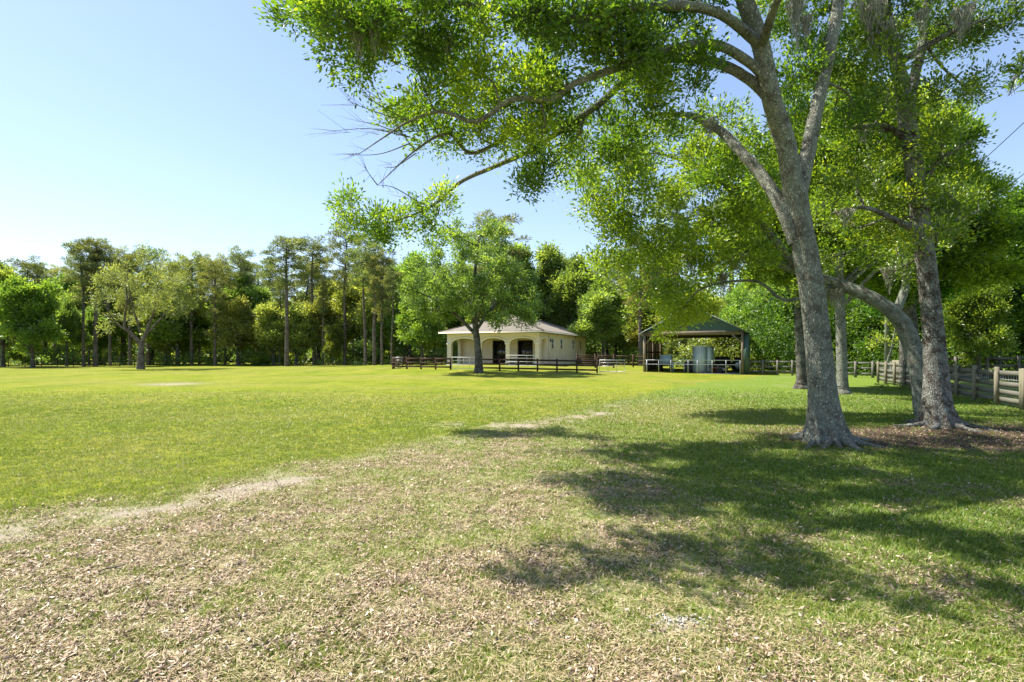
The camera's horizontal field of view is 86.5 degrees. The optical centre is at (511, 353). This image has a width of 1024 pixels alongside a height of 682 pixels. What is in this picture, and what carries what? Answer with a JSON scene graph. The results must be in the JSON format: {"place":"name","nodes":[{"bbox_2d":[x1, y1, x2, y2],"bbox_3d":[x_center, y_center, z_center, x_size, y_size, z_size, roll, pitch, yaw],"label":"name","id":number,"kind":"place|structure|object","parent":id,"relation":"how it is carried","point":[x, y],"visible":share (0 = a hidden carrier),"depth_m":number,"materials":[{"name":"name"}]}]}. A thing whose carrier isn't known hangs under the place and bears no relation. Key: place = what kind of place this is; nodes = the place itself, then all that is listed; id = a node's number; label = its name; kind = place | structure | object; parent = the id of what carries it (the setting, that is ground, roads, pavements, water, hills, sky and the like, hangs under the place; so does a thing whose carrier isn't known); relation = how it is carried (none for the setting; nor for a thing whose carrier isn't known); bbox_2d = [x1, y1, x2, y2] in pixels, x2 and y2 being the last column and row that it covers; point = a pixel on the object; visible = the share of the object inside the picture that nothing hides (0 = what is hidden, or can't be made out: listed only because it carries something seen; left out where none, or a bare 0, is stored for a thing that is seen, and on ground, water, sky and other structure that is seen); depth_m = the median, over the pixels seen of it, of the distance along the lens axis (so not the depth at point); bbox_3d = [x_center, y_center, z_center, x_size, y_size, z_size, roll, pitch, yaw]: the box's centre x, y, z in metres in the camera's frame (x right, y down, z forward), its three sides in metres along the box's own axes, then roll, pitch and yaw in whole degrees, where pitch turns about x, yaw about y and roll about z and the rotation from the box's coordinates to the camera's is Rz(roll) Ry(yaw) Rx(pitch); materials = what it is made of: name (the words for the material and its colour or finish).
{"place":"outdoors","nodes":[
{"label":"outdoors","id":0,"kind":"place"},
{"bbox_2d":[0,358,1023,681],"bbox_3d":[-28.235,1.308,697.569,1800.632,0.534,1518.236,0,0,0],"label":"ground","id":1,"kind":"structure","parent":0,"point":[232,378],"depth_m":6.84,"materials":[{"name":"green plant"}]},
{"bbox_2d":[0,259,43,366],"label":"broadleaf tree","id":2,"kind":"object","parent":1,"relation":"on","point":[4,269],"visible":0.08,"depth_m":63.91,"materials":[{"name":"green plant"}]},
{"bbox_2d":[5,350,42,364],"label":"bush","id":3,"kind":"object","parent":1,"relation":"on","point":[21,356],"visible":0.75,"depth_m":72.58,"materials":[{"name":"green plant"}]},
{"bbox_2d":[4,255,50,352],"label":"pine tree","id":4,"kind":"object","parent":1,"relation":"on","point":[34,267],"visible":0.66,"depth_m":77.54,"materials":[{"name":"green plant"}]},
{"bbox_2d":[0,273,69,367],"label":"broadleaf tree","id":5,"kind":"object","parent":1,"relation":"on","point":[29,308],"visible":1,"depth_m":58.47,"materials":[{"name":"green plant"}]},
{"bbox_2d":[42,273,78,359],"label":"broadleaf tree","id":6,"kind":"object","parent":1,"relation":"on","point":[66,286],"visible":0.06,"depth_m":75.33,"materials":[{"name":"green plant"}]},
{"bbox_2d":[49,296,92,365],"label":"broadleaf tree","id":7,"kind":"object","parent":1,"relation":"on","point":[70,319],"visible":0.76,"depth_m":64.83,"materials":[{"name":"green plant"}]},
{"bbox_2d":[60,239,103,365],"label":"pine tree","id":8,"kind":"object","parent":1,"relation":"on","point":[73,251],"visible":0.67,"depth_m":65.19,"materials":[{"name":"green plant"}]},
{"bbox_2d":[8,357,163,366],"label":"wire fence","id":9,"kind":"object","parent":1,"relation":"on","point":[104,360],"visible":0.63,"depth_m":65.09,"materials":[{"name":"metal"}]},
{"bbox_2d":[62,236,119,365],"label":"pine tree","id":10,"kind":"object","parent":1,"relation":"on","point":[97,245],"visible":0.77,"depth_m":65.32,"materials":[{"name":"green plant"}]},
{"bbox_2d":[54,279,136,364],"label":"broadleaf tree","id":11,"kind":"object","parent":1,"relation":"on","point":[104,310],"visible":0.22,"depth_m":73.63,"materials":[{"name":"green plant"}]},
{"bbox_2d":[74,306,120,364],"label":"broadleaf tree","id":12,"kind":"object","parent":1,"relation":"on","point":[89,319],"visible":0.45,"depth_m":71.15,"materials":[{"name":"green plant"}]},
{"bbox_2d":[91,248,129,365],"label":"pine tree","id":13,"kind":"object","parent":1,"relation":"on","point":[109,258],"visible":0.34,"depth_m":67.31,"materials":[{"name":"green plant"}]},
{"bbox_2d":[113,244,149,365],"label":"pine tree","id":14,"kind":"object","parent":1,"relation":"on","point":[127,255],"visible":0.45,"depth_m":69.08,"materials":[{"name":"green plant"}]},
{"bbox_2d":[121,292,153,363],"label":"broadleaf tree","id":15,"kind":"object","parent":1,"relation":"on","point":[136,330],"visible":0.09,"depth_m":75.95,"materials":[{"name":"green plant"}]},
{"bbox_2d":[85,240,201,368],"bbox_3d":[-36.198,-4.408,54.188,9.137,12.636,9.473,0,0,0],"label":"oak tree","id":16,"kind":"object","parent":1,"relation":"on","point":[157,304],"visible":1,"depth_m":53.66,"materials":[{"name":"olive green broad leaf"},{"name":"bark"}]},
{"bbox_2d":[128,245,168,364],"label":"pine tree","id":17,"kind":"object","parent":1,"relation":"on","point":[153,253],"visible":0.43,"depth_m":71.59,"materials":[{"name":"green plant"}]},
{"bbox_2d":[142,335,173,364],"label":"broadleaf tree","id":18,"kind":"object","parent":1,"relation":"on","point":[161,346],"visible":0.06,"depth_m":72.91,"materials":[{"name":"green plant"}]},
{"bbox_2d":[135,283,213,364],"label":"broadleaf tree","id":19,"kind":"object","parent":1,"relation":"on","point":[165,329],"visible":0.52,"depth_m":70.11,"materials":[{"name":"green plant"}]},
{"bbox_2d":[172,249,213,364],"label":"pine tree","id":20,"kind":"object","parent":1,"relation":"on","point":[196,259],"visible":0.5,"depth_m":70.26,"materials":[{"name":"green plant"}]},
{"bbox_2d":[193,252,236,365],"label":"pine tree","id":21,"kind":"object","parent":1,"relation":"on","point":[216,272],"visible":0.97,"depth_m":68.33,"materials":[{"name":"green plant"}]},
{"bbox_2d":[203,294,258,364],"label":"broadleaf tree","id":22,"kind":"object","parent":1,"relation":"on","point":[234,327],"visible":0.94,"depth_m":69.22,"materials":[{"name":"green plant"}]},
{"bbox_2d":[197,270,274,364],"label":"broadleaf tree","id":23,"kind":"object","parent":1,"relation":"on","point":[240,291],"visible":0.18,"depth_m":72.95,"materials":[{"name":"green plant"}]},
{"bbox_2d":[219,244,260,301],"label":"pine tree","id":24,"kind":"object","parent":1,"relation":"on","point":[234,259],"visible":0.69,"depth_m":73.50,"materials":[{"name":"green plant"}]},
{"bbox_2d":[247,285,272,353],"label":"broadleaf tree","id":25,"kind":"object","parent":1,"relation":"on","point":[266,293],"visible":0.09,"depth_m":75.48,"materials":[{"name":"green plant"}]},
{"bbox_2d":[248,297,293,364],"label":"broadleaf tree","id":26,"kind":"object","parent":1,"relation":"on","point":[267,332],"visible":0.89,"depth_m":68.55,"materials":[{"name":"green plant"}]},
{"bbox_2d":[252,256,290,358],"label":"pine tree","id":27,"kind":"object","parent":1,"relation":"on","point":[264,273],"visible":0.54,"depth_m":82.44,"materials":[{"name":"green plant"}]},
{"bbox_2d":[270,276,290,364],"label":"pine tree","id":28,"kind":"object","parent":1,"relation":"on","point":[280,292],"visible":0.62,"depth_m":70.06,"materials":[{"name":"green plant"}]},
{"bbox_2d":[268,276,301,306],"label":"pine tree","id":29,"kind":"object","parent":1,"relation":"on","point":[294,292],"visible":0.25,"depth_m":84.74,"materials":[{"name":"green plant"}]},
{"bbox_2d":[259,234,312,365],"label":"pine tree","id":30,"kind":"object","parent":1,"relation":"on","point":[288,253],"visible":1,"depth_m":64.77,"materials":[{"name":"green plant"}]},
{"bbox_2d":[279,301,317,364],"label":"broadleaf tree","id":31,"kind":"object","parent":1,"relation":"on","point":[298,334],"visible":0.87,"depth_m":69.12,"materials":[{"name":"green plant"}]},
{"bbox_2d":[290,259,324,362],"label":"pine tree","id":32,"kind":"object","parent":1,"relation":"on","point":[303,294],"visible":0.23,"depth_m":87.94,"materials":[{"name":"green plant"}]},
{"bbox_2d":[290,234,334,364],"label":"pine tree","id":33,"kind":"object","parent":1,"relation":"on","point":[314,246],"visible":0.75,"depth_m":71.03,"materials":[{"name":"green plant"}]},
{"bbox_2d":[295,258,338,361],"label":"pine tree","id":34,"kind":"object","parent":1,"relation":"on","point":[326,267],"visible":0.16,"depth_m":88.52,"materials":[{"name":"green plant"}]},
{"bbox_2d":[292,294,353,364],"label":"broadleaf tree","id":35,"kind":"object","parent":1,"relation":"on","point":[317,325],"visible":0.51,"depth_m":71.17,"materials":[{"name":"green plant"}]},
{"bbox_2d":[314,278,332,364],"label":"pine tree","id":36,"kind":"object","parent":1,"relation":"on","point":[324,289],"visible":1,"depth_m":68.85,"materials":[{"name":"green plant"}]},
{"bbox_2d":[310,277,353,363],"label":"tree","id":37,"kind":"object","parent":1,"relation":"on","point":[329,292],"visible":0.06,"depth_m":79.59,"materials":[{"name":"green plant"}]},
{"bbox_2d":[322,324,344,364],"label":"broadleaf tree","id":38,"kind":"object","parent":1,"relation":"on","point":[334,337],"visible":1,"depth_m":67.95,"materials":[{"name":"green plant"}]},
{"bbox_2d":[323,221,362,364],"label":"pine tree","id":39,"kind":"object","parent":1,"relation":"on","point":[343,272],"visible":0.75,"depth_m":69.06,"materials":[{"name":"green plant"}]},
{"bbox_2d":[329,275,372,363],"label":"broadleaf tree","id":40,"kind":"object","parent":1,"relation":"on","point":[350,301],"visible":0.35,"depth_m":73.15,"materials":[{"name":"green plant"}]},
{"bbox_2d":[0,330,714,365],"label":"undergrowth","id":41,"kind":"object","parent":1,"relation":"on","point":[50,357],"visible":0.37,"depth_m":71.35,"materials":[{"name":"green plant"}]},
{"bbox_2d":[343,243,377,364],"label":"pine tree","id":42,"kind":"object","parent":1,"relation":"on","point":[353,254],"visible":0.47,"depth_m":64.76,"materials":[{"name":"green plant"}]},
{"bbox_2d":[350,264,390,362],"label":"broadleaf tree","id":43,"kind":"object","parent":1,"relation":"on","point":[368,314],"visible":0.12,"depth_m":69.52,"materials":[{"name":"green plant"}]},
{"bbox_2d":[349,229,397,364],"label":"pine tree","id":44,"kind":"object","parent":1,"relation":"on","point":[375,247],"visible":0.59,"depth_m":62.78,"materials":[{"name":"green plant"}]},
{"bbox_2d":[364,248,397,364],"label":"pine tree","id":45,"kind":"object","parent":1,"relation":"on","point":[381,297],"visible":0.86,"depth_m":61.07,"materials":[{"name":"green plant"}]},
{"bbox_2d":[380,266,404,364],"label":"pine tree","id":46,"kind":"object","parent":1,"relation":"on","point":[392,283],"visible":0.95,"depth_m":59.51,"materials":[{"name":"green plant"}]},
{"bbox_2d":[363,247,432,363],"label":"broadleaf tree","id":47,"kind":"object","parent":1,"relation":"on","point":[403,268],"visible":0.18,"depth_m":68.36,"materials":[{"name":"green plant"}]},
{"bbox_2d":[393,290,446,364],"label":"broadleaf tree","id":48,"kind":"object","parent":1,"relation":"on","point":[424,335],"visible":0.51,"depth_m":55.66,"materials":[{"name":"green plant"}]},
{"bbox_2d":[392,357,450,369],"bbox_3d":[-7.564,0.869,45.215,5.664,1.102,0.140,0,0,22],"label":"fence","id":49,"kind":"object","parent":1,"relation":"on","point":[421,362],"visible":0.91,"depth_m":44.93,"materials":[{"name":"wood"}]},
{"bbox_2d":[438,274,469,345],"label":"broadleaf tree","id":50,"kind":"object","parent":1,"relation":"on","point":[450,325],"visible":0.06,"depth_m":71.83,"materials":[{"name":"green plant"}]},
{"bbox_2d":[396,215,552,372],"bbox_3d":[-2.603,-4.293,40.579,11.512,12.123,9.266,0,0,0],"label":"oak tree","id":51,"kind":"object","parent":1,"relation":"on","point":[477,250],"visible":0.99,"depth_m":39.40,"materials":[{"name":"green plant"}]},
{"bbox_2d":[457,293,499,325],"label":"broadleaf tree","id":52,"kind":"object","parent":1,"relation":"on","point":[466,319],"visible":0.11,"depth_m":69.58,"materials":[{"name":"green plant"}]},
{"bbox_2d":[463,208,532,312],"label":"pine tree","id":53,"kind":"object","parent":1,"relation":"on","point":[515,252],"visible":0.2,"depth_m":64.78,"materials":[{"name":"green plant"}]},
{"bbox_2d":[438,314,584,365],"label":"house","id":54,"kind":"structure","parent":1,"relation":"on","point":[546,341],"depth_m":53.66,"materials":[{"name":"paint"}]},
{"bbox_2d":[493,340,505,362],"bbox_3d":[-1.028,-0.110,54.483,1.890,2.380,0.090,0,0,22],"label":"door","id":55,"kind":"structure","parent":54,"relation":"in","point":[499,347],"depth_m":54.58,"materials":[{"name":"black glass"}]},
{"bbox_2d":[518,340,532,363],"bbox_3d":[1.329,-0.110,53.509,1.590,2.380,0.130,0,0,22],"label":"door","id":56,"kind":"structure","parent":54,"relation":"in","point":[525,347],"depth_m":53.50,"materials":[{"name":"black glass"}]},
{"bbox_2d":[0,414,1023,681],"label":"dry grass","id":57,"kind":"structure","parent":1,"relation":"on","point":[490,658],"depth_m":3.26,"materials":[{"name":"beige plant"}]},
{"bbox_2d":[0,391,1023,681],"bbox_3d":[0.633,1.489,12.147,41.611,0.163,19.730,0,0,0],"label":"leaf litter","id":58,"kind":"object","parent":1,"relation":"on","point":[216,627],"visible":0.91,"depth_m":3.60,"materials":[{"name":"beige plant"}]},
{"bbox_2d":[6,288,1022,362],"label":"wood","id":59,"kind":"object","parent":1,"relation":"on","point":[156,354],"visible":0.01,"depth_m":93.24,"materials":[{"name":"green plant"}]},
{"bbox_2d":[486,241,548,314],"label":"broadleaf tree","id":60,"kind":"object","parent":1,"relation":"on","point":[526,258],"visible":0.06,"depth_m":71.68,"materials":[{"name":"green plant"}]},
{"bbox_2d":[482,358,597,372],"bbox_3d":[1.958,0.950,41.913,9.264,1.228,0.140,0,0,16],"label":"fence","id":61,"kind":"object","parent":1,"relation":"on","point":[537,364],"visible":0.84,"depth_m":41.75,"materials":[{"name":"wood"}]},
{"bbox_2d":[529,240,574,321],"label":"broadleaf tree","id":62,"kind":"object","parent":1,"relation":"on","point":[549,258],"visible":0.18,"depth_m":73.98,"materials":[{"name":"green plant"}]},
{"bbox_2d":[545,271,590,327],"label":"broadleaf tree","id":63,"kind":"object","parent":1,"relation":"on","point":[563,321],"visible":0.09,"depth_m":70.73,"materials":[{"name":"green plant"}]},
{"bbox_2d":[252,0,898,450],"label":"oak tree","id":64,"kind":"object","parent":1,"relation":"on","point":[638,48],"visible":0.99,"depth_m":8.90,"materials":[{"name":"green plant"}]},
{"bbox_2d":[538,251,613,322],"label":"broadleaf tree","id":65,"kind":"object","parent":1,"relation":"on","point":[571,285],"visible":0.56,"depth_m":69.86,"materials":[{"name":"green plant"}]},
{"bbox_2d":[566,276,629,360],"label":"broadleaf tree","id":66,"kind":"object","parent":1,"relation":"on","point":[601,314],"visible":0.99,"depth_m":60.65,"materials":[{"name":"green plant"}]},
{"bbox_2d":[576,353,642,366],"bbox_3d":[9.407,0.693,50.263,7.404,1.429,0.140,0,0,29],"label":"fence","id":67,"kind":"object","parent":1,"relation":"on","point":[632,360],"visible":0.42,"depth_m":50.37,"materials":[{"name":"grey wood"}]},
{"bbox_2d":[599,250,632,358],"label":"pine tree","id":68,"kind":"object","parent":1,"relation":"on","point":[608,278],"visible":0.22,"depth_m":69.83,"materials":[{"name":"green plant"}]},
{"bbox_2d":[605,307,634,362],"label":"broadleaf tree","id":69,"kind":"object","parent":1,"relation":"on","point":[621,341],"visible":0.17,"depth_m":68.31,"materials":[{"name":"green plant"}]},
{"bbox_2d":[624,308,648,349],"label":"broadleaf tree","id":70,"kind":"object","parent":1,"relation":"on","point":[632,338],"visible":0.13,"depth_m":65.30,"materials":[{"name":"green plant"}]},
{"bbox_2d":[617,241,661,365],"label":"pine tree","id":71,"kind":"object","parent":1,"relation":"on","point":[639,312],"visible":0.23,"depth_m":57.90,"materials":[{"name":"green plant"}]},
{"bbox_2d":[622,253,688,354],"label":"broadleaf tree","id":72,"kind":"object","parent":1,"relation":"on","point":[649,322],"visible":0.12,"depth_m":64.66,"materials":[{"name":"green plant"}]},
{"bbox_2d":[640,182,713,361],"bbox_3d":[18.548,-8.669,61.374,8.097,20.724,7.623,0,0,-24],"label":"pine tree","id":73,"kind":"object","parent":1,"relation":"on","point":[689,212],"visible":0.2,"depth_m":60.57,"materials":[{"name":"green plant"}]},
{"bbox_2d":[649,613,714,631],"bbox_3d":[0.979,1.538,3.112,0.401,0.010,0.215,0,0,0],"label":"rubble","id":74,"kind":"object","parent":1,"relation":"on","point":[679,619],"visible":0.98,"depth_m":3.14,"materials":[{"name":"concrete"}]},
{"bbox_2d":[646,360,740,372],"bbox_3d":[13.429,0.986,40.695,6.800,1.028,0.056,0,0,24],"label":"railing","id":75,"kind":"object","parent":1,"relation":"on","point":[658,364],"visible":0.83,"depth_m":40.55,"materials":[{"name":"grey wood"}]},
{"bbox_2d":[638,309,749,374],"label":"shed","id":76,"kind":"structure","parent":1,"relation":"on","point":[718,328],"depth_m":40.86,"materials":[{"name":"green metal"}]},
{"bbox_2d":[691,346,714,372],"bbox_3d":[14.733,0.450,42.026,1.335,2.060,1.085,0,0,-19],"label":"water tank","id":77,"kind":"object","parent":76,"relation":"on","point":[702,352],"visible":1,"depth_m":41.58,"materials":[{"name":"grey metal"}]},
{"bbox_2d":[715,350,740,371],"bbox_3d":[17.595,0.623,43.930,2.440,1.745,1.460,0,0,24],"label":"tractor","id":78,"kind":"object","parent":76,"relation":"on","point":[737,368],"visible":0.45,"depth_m":43.51,"materials":[{"name":"metal"}]},
{"bbox_2d":[717,282,756,362],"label":"broadleaf tree","id":79,"kind":"object","parent":1,"relation":"on","point":[729,296],"visible":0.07,"depth_m":53.47,"materials":[{"name":"green plant"}]},
{"bbox_2d":[543,116,951,415],"bbox_3d":[6.070,-2.364,14.262,10.435,7.975,4.278,0,0,-6],"label":"oak tree","id":80,"kind":"object","parent":1,"relation":"on","point":[671,304],"visible":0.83,"depth_m":13.36,"materials":[{"name":"green plant"}]},
{"bbox_2d":[735,274,794,368],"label":"broadleaf tree","id":81,"kind":"object","parent":1,"relation":"on","point":[759,293],"visible":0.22,"depth_m":48.60,"materials":[{"name":"green plant"}]},
{"bbox_2d":[748,360,795,375],"bbox_3d":[18.795,1.049,38.514,3.903,1.188,0.160,0,0,33],"label":"fence","id":82,"kind":"object","parent":1,"relation":"on","point":[777,367],"visible":0.74,"depth_m":38.49,"materials":[{"name":"grey wood"}]},
{"bbox_2d":[662,315,898,369],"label":"undergrowth","id":83,"kind":"object","parent":1,"relation":"on","point":[688,347],"visible":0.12,"depth_m":52.32,"materials":[{"name":"green plant"}]},
{"bbox_2d":[714,189,880,388],"bbox_3d":[12.583,-3.655,23.946,6.913,10.881,7.465,0,0,44],"label":"oak tree","id":84,"kind":"object","parent":1,"relation":"on","point":[801,379],"visible":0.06,"depth_m":23.58,"materials":[{"name":"green plant"}]},
{"bbox_2d":[806,361,891,378],"bbox_3d":[21.945,1.066,35.616,0.160,1.167,4.997,0,0,-40],"label":"fence","id":85,"kind":"object","parent":1,"relation":"on","point":[872,368],"visible":0.33,"depth_m":34.90,"materials":[{"name":"grey wood"}]},
{"bbox_2d":[845,295,896,371],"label":"broadleaf tree","id":86,"kind":"object","parent":1,"relation":"on","point":[860,312],"visible":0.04,"depth_m":43.47,"materials":[{"name":"green plant"}]},
{"bbox_2d":[719,288,1023,375],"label":"undergrowth","id":87,"kind":"object","parent":1,"relation":"on","point":[857,344],"visible":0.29,"depth_m":41.87,"materials":[{"name":"green plant"}]},
{"bbox_2d":[752,56,999,394],"bbox_3d":[12.441,-4.545,21.026,7.899,12.675,8.054,0,0,0],"label":"oak tree","id":88,"kind":"object","parent":1,"relation":"on","point":[841,303],"visible":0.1,"depth_m":19.86,"materials":[{"name":"green plant"}]},
{"bbox_2d":[866,316,898,377],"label":"sapling","id":89,"kind":"object","parent":1,"relation":"on","point":[894,338],"visible":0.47,"depth_m":30.21,"materials":[{"name":"green plant"}]},
{"bbox_2d":[884,317,889,378],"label":"tree","id":90,"kind":"object","parent":1,"relation":"on","point":[886,345],"visible":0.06,"depth_m":30.96,"materials":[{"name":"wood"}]},
{"bbox_2d":[800,0,1023,432],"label":"oak tree","id":91,"kind":"object","parent":1,"relation":"on","point":[920,233],"visible":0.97,"depth_m":10.88,"materials":[{"name":"green plant"}]},
{"bbox_2d":[847,233,992,383],"bbox_3d":[19.937,-3.091,28.139,6.632,9.767,6.864,0,0,0],"label":"oak tree","id":92,"kind":"object","parent":1,"relation":"on","point":[945,292],"visible":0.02,"depth_m":26.90,"materials":[{"name":"green plant"}]},
{"bbox_2d":[832,69,1023,385],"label":"oak tree","id":93,"kind":"object","parent":1,"relation":"on","point":[1002,226],"visible":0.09,"depth_m":23.08,"materials":[{"name":"green plant"}]},
{"bbox_2d":[875,382,1018,407],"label":"weeds","id":94,"kind":"object","parent":1,"relation":"on","point":[989,401],"visible":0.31,"depth_m":18.95,"materials":[{"name":"green plant"}]},
{"bbox_2d":[877,361,1020,409],"bbox_3d":[16.711,1.016,21.897,0.140,1.278,15.268,0,0,22],"label":"fence","id":95,"kind":"object","parent":1,"relation":"on","point":[997,373],"visible":0.61,"depth_m":17.62,"materials":[{"name":"grey wood"}]},
{"bbox_2d":[917,204,1023,378],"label":"broadleaf tree","id":96,"kind":"object","parent":1,"relation":"on","point":[1017,310],"visible":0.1,"depth_m":30.86,"materials":[{"name":"green plant"}]},
{"bbox_2d":[942,280,1021,378],"bbox_3d":[25.710,-1.267,30.165,3.743,5.960,3.960,0,0,38],"label":"broadleaf tree","id":97,"kind":"object","parent":1,"relation":"on","point":[980,325],"visible":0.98,"depth_m":29.43,"materials":[{"name":"green plant"}]},
{"bbox_2d":[948,356,1023,379],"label":"fence","id":98,"kind":"object","parent":1,"relation":"on","point":[987,365],"visible":0.41,"depth_m":30.70,"materials":[{"name":"grey wood"}]},
{"bbox_2d":[989,50,1023,101],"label":"oak tree","id":99,"kind":"object","parent":1,"relation":"on","point":[1017,71],"visible":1,"depth_m":5.92,"materials":[{"name":"green plant"}]},
{"bbox_2d":[993,180,1023,351],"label":"broadleaf tree","id":100,"kind":"object","parent":1,"relation":"on","point":[1018,197],"visible":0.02,"depth_m":32.73,"materials":[{"name":"green plant"}]},
{"bbox_2d":[0,0,1023,339],"label":"sky","id":101,"kind":"structure","parent":0,"point":[180,126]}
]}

